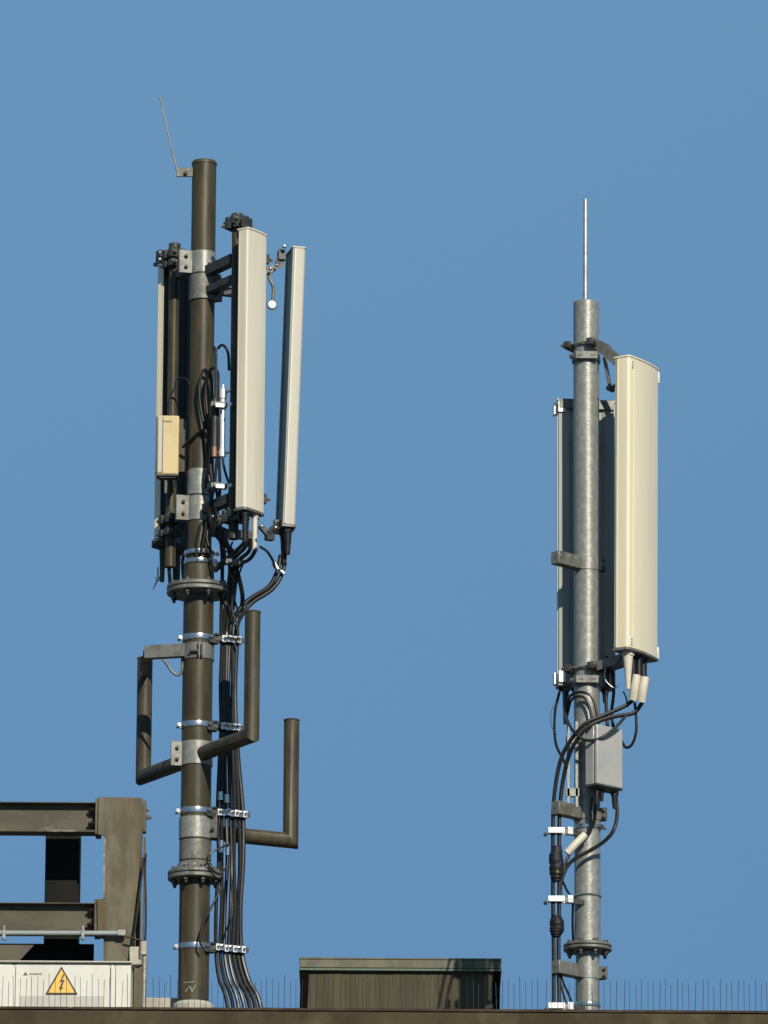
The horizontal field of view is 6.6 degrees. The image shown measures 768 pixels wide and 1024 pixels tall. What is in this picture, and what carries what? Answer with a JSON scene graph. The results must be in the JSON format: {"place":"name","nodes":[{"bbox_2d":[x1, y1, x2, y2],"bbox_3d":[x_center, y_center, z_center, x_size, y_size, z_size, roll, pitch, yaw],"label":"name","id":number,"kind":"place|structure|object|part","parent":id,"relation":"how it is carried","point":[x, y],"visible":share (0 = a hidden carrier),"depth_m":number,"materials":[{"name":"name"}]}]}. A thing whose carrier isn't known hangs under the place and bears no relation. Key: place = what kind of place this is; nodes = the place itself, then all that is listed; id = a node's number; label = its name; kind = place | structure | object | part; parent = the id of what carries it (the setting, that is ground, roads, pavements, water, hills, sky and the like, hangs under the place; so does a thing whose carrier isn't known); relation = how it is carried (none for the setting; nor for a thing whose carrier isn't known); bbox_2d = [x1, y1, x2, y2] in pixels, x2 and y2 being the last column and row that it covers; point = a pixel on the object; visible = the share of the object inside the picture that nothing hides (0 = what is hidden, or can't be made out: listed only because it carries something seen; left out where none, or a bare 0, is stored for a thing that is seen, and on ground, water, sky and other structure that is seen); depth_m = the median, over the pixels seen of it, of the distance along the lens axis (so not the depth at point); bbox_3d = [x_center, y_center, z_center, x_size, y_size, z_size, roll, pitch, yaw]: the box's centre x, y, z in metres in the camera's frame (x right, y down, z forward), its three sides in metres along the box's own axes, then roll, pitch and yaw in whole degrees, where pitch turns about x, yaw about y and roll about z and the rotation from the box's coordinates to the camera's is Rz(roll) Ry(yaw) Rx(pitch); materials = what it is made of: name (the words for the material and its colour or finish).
{"place":"outdoors","nodes":[
{"label":"outdoors","id":0,"kind":"place"},
{"bbox_2d":[0,0,767,1010],"label":"sky","id":1,"kind":"structure","parent":0,"point":[434,164],"materials":[{"name":"blue"}]},
{"label":"ground","id":2,"kind":"structure","parent":0,"visible":0},
{"bbox_2d":[0,1007,767,1023],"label":"building","id":3,"kind":"structure","parent":2,"relation":"on","point":[86,1015],"depth_m":36.98,"materials":[{"name":"brown concrete"}]},
{"bbox_2d":[0,976,66,1006],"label":"bird spike strip","id":4,"kind":"object","parent":3,"relation":"on","point":[31,992],"visible":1,"depth_m":37.06,"materials":[{"name":"grey metal"}]},
{"bbox_2d":[0,960,141,1006],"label":"equipment cabinet","id":5,"kind":"object","parent":3,"relation":"on","point":[89,973],"visible":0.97,"depth_m":38.15,"materials":[{"name":"white metal"}]},
{"bbox_3d":[-2.288,2.919,38.090,0.338,0.705,0.014,0,-15,0],"label":"door","id":6,"kind":"part","parent":5,"relation":"part of","materials":[{"name":"white paint"}]},
{"bbox_3d":[-1.833,2.921,38.086,0.532,0.705,0.022,0,-15,0],"label":"door","id":7,"kind":"part","parent":5,"relation":"part of","materials":[{"name":"white paint"}]},
{"bbox_2d":[129,941,146,966],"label":"junction block","id":8,"kind":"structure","parent":5,"relation":"on","point":[135,960],"depth_m":38.55,"materials":[{"name":"plastic"}]},
{"bbox_2d":[0,797,151,972],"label":"steel frame","id":9,"kind":"object","parent":3,"relation":"on","point":[118,824],"visible":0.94,"depth_m":39.78,"materials":[{"name":"brown metal"}]},
{"bbox_2d":[0,925,125,939],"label":"conduit pipe","id":10,"kind":"object","parent":9,"relation":"attached to","point":[82,933],"visible":1,"depth_m":39.55,"materials":[{"name":"metal"}]},
{"bbox_2d":[126,853,146,940],"bbox_3d":[-1.462,2.280,39.597,0.125,0.539,0.012,0,-15,0],"label":"thin lead","id":11,"kind":"object","parent":9,"relation":"attached to","point":[129,937],"visible":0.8,"depth_m":39.58,"materials":[{"name":"black rubber"}]},
{"bbox_2d":[129,857,144,960],"bbox_3d":[-1.460,2.354,39.591,0.088,0.643,0.021,3,-15,-10],"label":"thin lead","id":12,"kind":"object","parent":9,"relation":"attached to","point":[138,900],"visible":0.77,"depth_m":39.60,"materials":[{"name":"black rubber"}]},
{"bbox_2d":[80,974,145,1006],"bbox_3d":[-1.515,2.657,37.073,0.422,0.185,0.122,0,-15,0],"label":"bird spike strip","id":13,"kind":"object","parent":3,"relation":"on","point":[115,992],"visible":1,"depth_m":37.06,"materials":[{"name":"grey metal"}]},
{"bbox_2d":[142,955,146,1006],"bbox_3d":[-1.378,2.954,38.433,0.028,0.886,0.028,0,-15,0],"label":"riser pipe","id":14,"kind":"object","parent":3,"relation":"on","point":[144,967],"visible":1,"depth_m":38.50,"materials":[{"name":"metal"}]},
{"bbox_2d":[146,998,177,1006],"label":"concrete plinth","id":15,"kind":"structure","parent":3,"relation":"on","point":[154,1002],"depth_m":39.36,"materials":[{"name":"beige concrete"}]},
{"bbox_2d":[159,975,223,1007],"bbox_3d":[-1.081,2.661,37.073,0.422,0.183,0.122,0,-15,0],"label":"bird spike strip","id":16,"kind":"object","parent":3,"relation":"on","point":[188,996],"visible":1,"depth_m":37.05,"materials":[{"name":"grey metal"}]},
{"bbox_2d":[136,158,299,1007],"bbox_3d":[-1.103,0.728,39.801,1.054,5.897,0.925,-4,-16,17],"label":"antenna mast","id":17,"kind":"object","parent":3,"relation":"on","point":[196,750],"visible":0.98,"depth_m":39.76,"materials":[{"name":"metal"}]},
{"bbox_2d":[155,415,185,492],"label":"amplifier box","id":18,"kind":"object","parent":17,"relation":"attached to","point":[170,462],"visible":1,"depth_m":40.07,"materials":[{"name":"beige plastic"}]},
{"bbox_2d":[152,249,189,581],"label":"panel antenna","id":19,"kind":"object","parent":17,"relation":"attached to","point":[179,532],"visible":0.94,"depth_m":40.53,"materials":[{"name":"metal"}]},
{"bbox_2d":[167,568,171,583],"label":"jumper cable","id":20,"kind":"object","parent":19,"relation":"attached to","point":[169,575],"visible":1,"depth_m":40.20,"materials":[{"name":"black rubber"}]},
{"bbox_2d":[159,96,192,176],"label":"lightning rod","id":21,"kind":"object","parent":17,"relation":"attached to","point":[184,172],"visible":1,"depth_m":40.53,"materials":[{"name":"metal"}]},
{"bbox_2d":[168,377,190,416],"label":"jumper cable","id":22,"kind":"object","parent":17,"relation":"attached to","point":[175,381],"visible":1,"depth_m":40.15,"materials":[{"name":"black rubber"}]},
{"bbox_2d":[181,552,184,578],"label":"jumper cable","id":23,"kind":"object","parent":17,"relation":"attached to","point":[182,565],"visible":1,"depth_m":40.01,"materials":[{"name":"black rubber"}]},
{"bbox_2d":[182,429,209,481],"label":"jumper cable","id":24,"kind":"object","parent":17,"relation":"attached to","point":[193,437],"visible":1,"depth_m":40.00,"materials":[{"name":"black rubber"}]},
{"bbox_2d":[195,522,201,555],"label":"jumper cable","id":25,"kind":"object","parent":17,"relation":"attached to","point":[197,540],"visible":1,"depth_m":39.85,"materials":[{"name":"black rubber"}]},
{"bbox_2d":[197,368,213,551],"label":"jumper cable","id":26,"kind":"object","parent":17,"relation":"attached to","point":[205,430],"visible":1,"depth_m":40.00,"materials":[{"name":"black rubber"}]},
{"bbox_2d":[205,522,214,566],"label":"jumper cable","id":27,"kind":"object","parent":17,"relation":"attached to","point":[209,548],"visible":1,"depth_m":39.81,"materials":[{"name":"black rubber"}]},
{"bbox_2d":[199,886,221,947],"bbox_3d":[-1.014,2.369,39.216,0.140,0.374,0.029,5,-16,-15],"label":"thin lead","id":28,"kind":"object","parent":17,"relation":"hanging from","point":[208,912],"visible":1,"depth_m":39.20,"materials":[{"name":"black rubber"}]},
{"bbox_2d":[204,367,221,533],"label":"jumper cable","id":29,"kind":"object","parent":17,"relation":"attached to","point":[208,431],"visible":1,"depth_m":39.92,"materials":[{"name":"black rubber"}]},
{"bbox_2d":[211,395,218,458],"bbox_3d":[-0.990,-0.507,39.889,0.078,0.388,0.043,0,-15,0],"label":"surge arrester","id":30,"kind":"object","parent":17,"relation":"attached to","point":[214,426],"visible":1,"depth_m":39.87,"materials":[{"name":"metal"}]},
{"bbox_2d":[212,346,216,398],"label":"jumper cable","id":31,"kind":"object","parent":30,"relation":"attached to","point":[214,348],"visible":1,"depth_m":39.97,"materials":[{"name":"black rubber"}]},
{"bbox_2d":[211,458,233,550],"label":"jumper cable","id":32,"kind":"object","parent":30,"relation":"hanging from","point":[215,480],"visible":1,"depth_m":39.81,"materials":[{"name":"black rubber"}]},
{"bbox_2d":[208,446,225,557],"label":"jumper cable","id":33,"kind":"object","parent":17,"relation":"attached to","point":[212,495],"visible":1,"depth_m":39.82,"materials":[{"name":"black rubber"}]},
{"bbox_2d":[206,843,230,874],"bbox_3d":[-0.971,2.031,39.319,0.158,0.200,0.027,8,-17,-26],"label":"thin lead","id":34,"kind":"object","parent":17,"relation":"attached to","point":[210,867],"visible":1,"depth_m":39.30,"materials":[{"name":"black rubber"}]},
{"bbox_2d":[208,488,229,1007],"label":"feeder cable","id":35,"kind":"object","parent":17,"relation":"attached to","point":[220,983],"visible":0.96,"depth_m":39.53,"materials":[{"name":"black rubber"}]},
{"bbox_2d":[218,791,223,800],"bbox_3d":[-0.962,1.674,39.491,0.036,0.051,0.036,0,-15,0],"label":"cable connector","id":36,"kind":"object","parent":17,"relation":"attached to","point":[220,796],"visible":1,"depth_m":39.48,"materials":[{"name":"silver metal"}]},
{"bbox_2d":[219,840,223,852],"bbox_3d":[-0.957,1.968,39.392,0.033,0.072,0.033,0,-15,0],"label":"cable connector","id":37,"kind":"object","parent":17,"relation":"attached to","point":[221,842],"visible":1,"depth_m":39.38,"materials":[{"name":"silver metal"}]},
{"bbox_2d":[217,344,229,370],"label":"jumper cable","id":38,"kind":"object","parent":17,"relation":"attached to","point":[227,352],"visible":1,"depth_m":39.94,"materials":[{"name":"black rubber"}]},
{"bbox_2d":[219,385,229,458],"bbox_3d":[-0.943,-0.538,39.887,0.079,0.453,0.045,0,-15,0],"label":"surge arrester","id":39,"kind":"object","parent":17,"relation":"attached to","point":[223,392],"visible":1,"depth_m":39.87,"materials":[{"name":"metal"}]},
{"bbox_2d":[222,458,228,523],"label":"jumper cable","id":40,"kind":"object","parent":39,"relation":"attached to","point":[225,473],"visible":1,"depth_m":39.78,"materials":[{"name":"black rubber"}]},
{"bbox_2d":[217,593,233,622],"bbox_3d":[-0.952,0.545,39.812,0.126,0.231,0.036,5,-16,-16],"label":"feeder jumper","id":41,"kind":"object","parent":17,"relation":"attached to","point":[224,602],"visible":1,"depth_m":39.80,"materials":[{"name":"black rubber"}]},
{"bbox_2d":[218,527,232,552],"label":"jumper cable","id":42,"kind":"object","parent":17,"relation":"attached to","point":[221,545],"visible":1,"depth_m":39.76,"materials":[{"name":"black rubber"}]},
{"bbox_2d":[224,794,229,803],"bbox_3d":[-0.925,1.690,39.487,0.036,0.051,0.036,0,-15,0],"label":"cable connector","id":43,"kind":"object","parent":17,"relation":"attached to","point":[226,798],"visible":1,"depth_m":39.48,"materials":[{"name":"silver metal"}]},
{"bbox_2d":[225,843,229,855],"bbox_3d":[-0.919,1.984,39.387,0.033,0.072,0.033,0,-15,0],"label":"cable connector","id":44,"kind":"object","parent":17,"relation":"attached to","point":[227,850],"visible":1,"depth_m":39.38,"materials":[{"name":"silver metal"}]},
{"bbox_2d":[225,869,232,929],"bbox_3d":[-0.905,2.272,39.280,0.046,0.367,0.034,0,-15,0],"label":"thin lead","id":45,"kind":"object","parent":17,"relation":"attached to","point":[228,925],"visible":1,"depth_m":39.29,"materials":[{"name":"black rubber"}]},
{"bbox_2d":[218,541,247,1007],"bbox_3d":[-0.850,1.855,39.289,0.156,3.399,0.466,4,-15,-12],"label":"feeder cable","id":46,"kind":"object","parent":17,"relation":"attached to","point":[234,556],"visible":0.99,"depth_m":39.51,"materials":[{"name":"black rubber"}]},
{"bbox_2d":[228,569,238,645],"bbox_3d":[-0.897,0.566,39.755,0.042,0.444,0.136,-4,-16,16],"label":"thin lead","id":47,"kind":"object","parent":17,"relation":"attached to","point":[232,606],"visible":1,"depth_m":39.77,"materials":[{"name":"rubber"}]},
{"bbox_2d":[222,541,252,1007],"bbox_3d":[-0.809,1.864,39.300,0.162,3.389,0.474,5,-16,-17],"label":"feeder cable","id":48,"kind":"object","parent":17,"relation":"attached to","point":[241,557],"visible":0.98,"depth_m":39.51,"materials":[{"name":"black rubber"}]},
{"bbox_2d":[225,558,242,565],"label":"cable tie block","id":49,"kind":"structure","parent":48,"relation":"attached to","point":[234,562],"depth_m":39.64,"materials":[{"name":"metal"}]},
{"bbox_2d":[213,504,262,1007],"bbox_3d":[-0.823,1.746,39.408,0.290,3.672,0.344,-8,-17,27],"label":"feeder cable","id":50,"kind":"object","parent":17,"relation":"attached to","point":[242,803],"visible":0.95,"depth_m":39.54,"materials":[{"name":"black rubber"}]},
{"bbox_2d":[212,215,266,549],"bbox_3d":[-0.830,-0.768,39.792,0.342,2.056,0.206,-9,-18,32],"label":"panel antenna","id":51,"kind":"object","parent":17,"relation":"attached to","point":[250,387],"visible":1,"depth_m":39.72,"materials":[{"name":"plastic"}]},
{"bbox_2d":[212,543,243,569],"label":"jumper cable","id":52,"kind":"object","parent":51,"relation":"attached to","point":[234,551],"visible":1,"depth_m":39.72,"materials":[{"name":"rubber"}]},
{"bbox_2d":[214,537,251,572],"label":"jumper cable","id":53,"kind":"object","parent":51,"relation":"attached to","point":[217,569],"visible":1,"depth_m":39.77,"materials":[{"name":"black rubber"}]},
{"bbox_2d":[259,546,275,567],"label":"jumper cable","id":54,"kind":"object","parent":51,"relation":"attached to","point":[269,555],"visible":1,"depth_m":39.78,"materials":[{"name":"black rubber"}]},
{"bbox_2d":[272,562,279,570],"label":"cable coupling","id":55,"kind":"object","parent":54,"relation":"attached to","point":[276,568],"visible":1,"depth_m":40.05,"materials":[{"name":"silver metal"}]},
{"bbox_2d":[232,558,246,649],"bbox_3d":[-0.858,0.546,39.650,0.044,0.465,0.410,2,-15,-7],"label":"thin lead","id":56,"kind":"object","parent":17,"relation":"attached to","point":[235,603],"visible":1,"depth_m":39.79,"materials":[{"name":"black rubber"}]},
{"bbox_2d":[227,547,257,1007],"bbox_3d":[-0.778,1.888,39.306,0.177,3.346,0.479,6,-16,-20],"label":"feeder cable","id":57,"kind":"object","parent":17,"relation":"attached to","point":[249,558],"visible":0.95,"depth_m":39.51,"materials":[{"name":"black rubber"}]},
{"bbox_2d":[230,554,280,1007],"bbox_3d":[-0.776,1.903,39.603,0.255,3.471,0.319,-4,-15,14],"label":"feeder cable","id":58,"kind":"object","parent":17,"relation":"attached to","point":[233,771],"visible":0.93,"depth_m":39.55,"materials":[{"name":"black rubber"}]},
{"bbox_2d":[230,563,286,1007],"bbox_3d":[-0.751,1.927,39.602,0.268,3.425,0.307,-3,-15,14],"label":"feeder cable","id":59,"kind":"object","parent":17,"relation":"attached to","point":[232,691],"visible":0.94,"depth_m":39.55,"materials":[{"name":"black rubber"}]},
{"bbox_2d":[258,244,305,563],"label":"panel antenna","id":60,"kind":"object","parent":17,"relation":"attached to","point":[283,526],"visible":1,"depth_m":40.36,"materials":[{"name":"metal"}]},
{"bbox_2d":[232,975,302,1007],"bbox_3d":[-0.647,2.662,37.073,0.422,0.186,0.122,0,-15,0],"label":"bird spike strip","id":61,"kind":"object","parent":3,"relation":"on","point":[272,993],"visible":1,"depth_m":37.06,"materials":[{"name":"grey metal"}]},
{"bbox_2d":[307,978,380,1008],"bbox_3d":[-0.213,2.667,37.072,0.422,0.179,0.122,0,-15,0],"label":"bird spike strip","id":62,"kind":"object","parent":3,"relation":"on","point":[345,997],"visible":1,"depth_m":37.05,"materials":[{"name":"grey metal"}]},
{"bbox_2d":[299,957,501,1008],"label":"roof hatch","id":63,"kind":"object","parent":3,"relation":"on","point":[430,973],"visible":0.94,"depth_m":41.29,"materials":[{"name":"brown"}]},
{"bbox_2d":[388,976,459,1008],"bbox_3d":[0.221,2.668,37.073,0.422,0.184,0.122,0,-15,0],"label":"bird spike strip","id":64,"kind":"object","parent":3,"relation":"on","point":[429,998],"visible":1,"depth_m":37.05,"materials":[{"name":"grey metal"}]},
{"bbox_2d":[467,976,537,1008],"bbox_3d":[0.655,2.669,37.073,0.422,0.186,0.122,0,-15,0],"label":"bird spike strip","id":65,"kind":"object","parent":3,"relation":"on","point":[496,1001],"visible":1,"depth_m":37.06,"materials":[{"name":"grey metal"}]},
{"bbox_2d":[543,299,611,1009],"bbox_3d":[1.163,1.147,39.634,0.283,5.024,0.429,-9,-18,31],"label":"antenna mast","id":66,"kind":"object","parent":3,"relation":"on","point":[586,564],"visible":0.96,"depth_m":39.72,"materials":[{"name":"metal"}]},
{"bbox_2d":[561,983,566,1002],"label":"jumper cable","id":67,"kind":"object","parent":66,"relation":"attached to","point":[563,993],"visible":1,"depth_m":39.09,"materials":[{"name":"black rubber"}]},
{"bbox_2d":[561,975,571,1001],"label":"jumper cable","id":68,"kind":"object","parent":66,"relation":"attached to","point":[564,985],"visible":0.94,"depth_m":39.12,"materials":[{"name":"black rubber"}]},
{"bbox_2d":[563,881,573,940],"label":"jumper cable","id":69,"kind":"object","parent":66,"relation":"attached to","point":[572,914],"visible":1,"depth_m":39.33,"materials":[{"name":"black rubber"}]},
{"bbox_2d":[567,695,592,717],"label":"jumper cable","id":70,"kind":"object","parent":66,"relation":"attached to","point":[584,698],"visible":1,"depth_m":39.59,"materials":[{"name":"black rubber"}]},
{"bbox_2d":[565,691,597,715],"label":"jumper cable","id":71,"kind":"object","parent":66,"relation":"attached to","point":[586,693],"visible":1,"depth_m":39.57,"materials":[{"name":"black rubber"}]},
{"bbox_2d":[553,398,615,724],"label":"panel antenna","id":72,"kind":"object","parent":66,"relation":"attached to","point":[563,410],"visible":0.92,"depth_m":40.19,"materials":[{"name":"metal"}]},
{"bbox_2d":[553,688,567,768],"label":"jumper cable","id":73,"kind":"object","parent":72,"relation":"hanging from","point":[554,722],"visible":1,"depth_m":39.70,"materials":[{"name":"black rubber"}]},
{"bbox_2d":[583,199,587,298],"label":"lightning rod","id":74,"kind":"object","parent":66,"relation":"on","point":[585,248],"visible":1,"depth_m":40.42,"materials":[{"name":"metal"}]},
{"bbox_2d":[551,700,633,1001],"bbox_3d":[1.221,2.051,39.240,0.491,1.977,0.093,-1,-15,4],"label":"feeder cable","id":75,"kind":"object","parent":66,"relation":"attached to","point":[578,730],"visible":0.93,"depth_m":39.39,"materials":[{"name":"black rubber"}]},
{"bbox_2d":[549,845,563,881],"bbox_3d":[1.010,2.063,39.281,0.088,0.213,0.088,0,-15,0],"label":"splice wrap","id":76,"kind":"object","parent":75,"relation":"attached to","point":[555,856],"visible":1,"depth_m":39.25,"materials":[{"name":"black rubber"}]},
{"bbox_2d":[549,914,563,936],"bbox_3d":[1.010,2.419,39.186,0.086,0.129,0.088,0,-15,0],"label":"splice wrap","id":77,"kind":"object","parent":75,"relation":"attached to","point":[556,925],"visible":1,"depth_m":39.15,"materials":[{"name":"black rubber"}]},
{"bbox_2d":[563,690,626,741],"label":"jumper cable","id":78,"kind":"object","parent":66,"relation":"attached to","point":[575,733],"visible":1,"depth_m":39.41,"materials":[{"name":"black rubber"}]},
{"bbox_2d":[556,702,643,1001],"bbox_3d":[1.266,2.055,39.227,0.518,1.962,0.115,-1,-15,4],"label":"feeder cable","id":79,"kind":"object","parent":66,"relation":"attached to","point":[568,757],"visible":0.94,"depth_m":39.38,"materials":[{"name":"black rubber"}]},
{"bbox_2d":[585,724,622,808],"bbox_3d":[1.285,1.503,39.425,0.215,0.475,0.128,14,-20,-41],"label":"amplifier box","id":80,"kind":"object","parent":66,"relation":"attached to","point":[603,767],"visible":1,"depth_m":39.37,"materials":[{"name":"grey metal"}]},
{"bbox_2d":[563,802,596,872],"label":"jumper cable","id":81,"kind":"object","parent":80,"relation":"attached to","point":[587,833],"visible":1,"depth_m":39.36,"materials":[{"name":"black rubber"}]},
{"bbox_2d":[564,832,587,855],"bbox_3d":[1.127,1.947,39.331,0.141,0.147,0.050,2,-15,-5],"label":"cable sleeve","id":82,"kind":"object","parent":81,"relation":"attached to","point":[576,843],"visible":1,"depth_m":39.31,"materials":[{"name":"beige plastic"}]},
{"bbox_2d":[560,800,618,894],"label":"jumper cable","id":83,"kind":"object","parent":80,"relation":"attached to","point":[595,847],"visible":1,"depth_m":39.31,"materials":[{"name":"black rubber"}]},
{"bbox_2d":[589,797,592,832],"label":"jumper cable","id":84,"kind":"object","parent":80,"relation":"attached to","point":[590,809],"visible":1,"depth_m":39.37,"materials":[{"name":"black rubber"}]},
{"bbox_2d":[561,337,659,702],"bbox_3d":[1.348,0.065,39.902,0.568,2.280,0.383,-9,-18,31],"label":"panel antenna","id":85,"kind":"object","parent":66,"relation":"attached to","point":[634,387],"visible":1,"depth_m":39.72,"materials":[{"name":"plastic"}]},
{"bbox_2d":[604,656,609,726],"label":"jumper cable","id":86,"kind":"object","parent":85,"relation":"attached to","point":[606,692],"visible":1,"depth_m":39.66,"materials":[{"name":"black rubber"}]},
{"bbox_2d":[610,671,614,726],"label":"jumper cable","id":87,"kind":"object","parent":85,"relation":"attached to","point":[613,696],"visible":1,"depth_m":39.66,"materials":[{"name":"black rubber"}]},
{"bbox_2d":[622,702,637,748],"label":"jumper cable","id":88,"kind":"object","parent":85,"relation":"hanging from","point":[635,733],"visible":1,"depth_m":39.47,"materials":[{"name":"black rubber"}]},
{"bbox_2d":[546,979,618,1010],"bbox_3d":[1.090,2.671,37.073,0.422,0.186,0.122,0,-15,0],"label":"bird spike strip","id":89,"kind":"object","parent":3,"relation":"on","point":[592,997],"visible":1,"depth_m":37.04,"materials":[{"name":"grey metal"}]},
{"bbox_2d":[624,978,697,1010],"bbox_3d":[1.524,2.674,37.073,0.422,0.186,0.122,0,-15,0],"label":"bird spike strip","id":90,"kind":"object","parent":3,"relation":"on","point":[665,995],"visible":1,"depth_m":37.05,"materials":[{"name":"grey metal"}]},
{"bbox_2d":[700,979,767,1010],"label":"bird spike strip","id":91,"kind":"object","parent":3,"relation":"on","point":[731,996],"visible":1,"depth_m":37.06,"materials":[{"name":"grey metal"}]}
]}

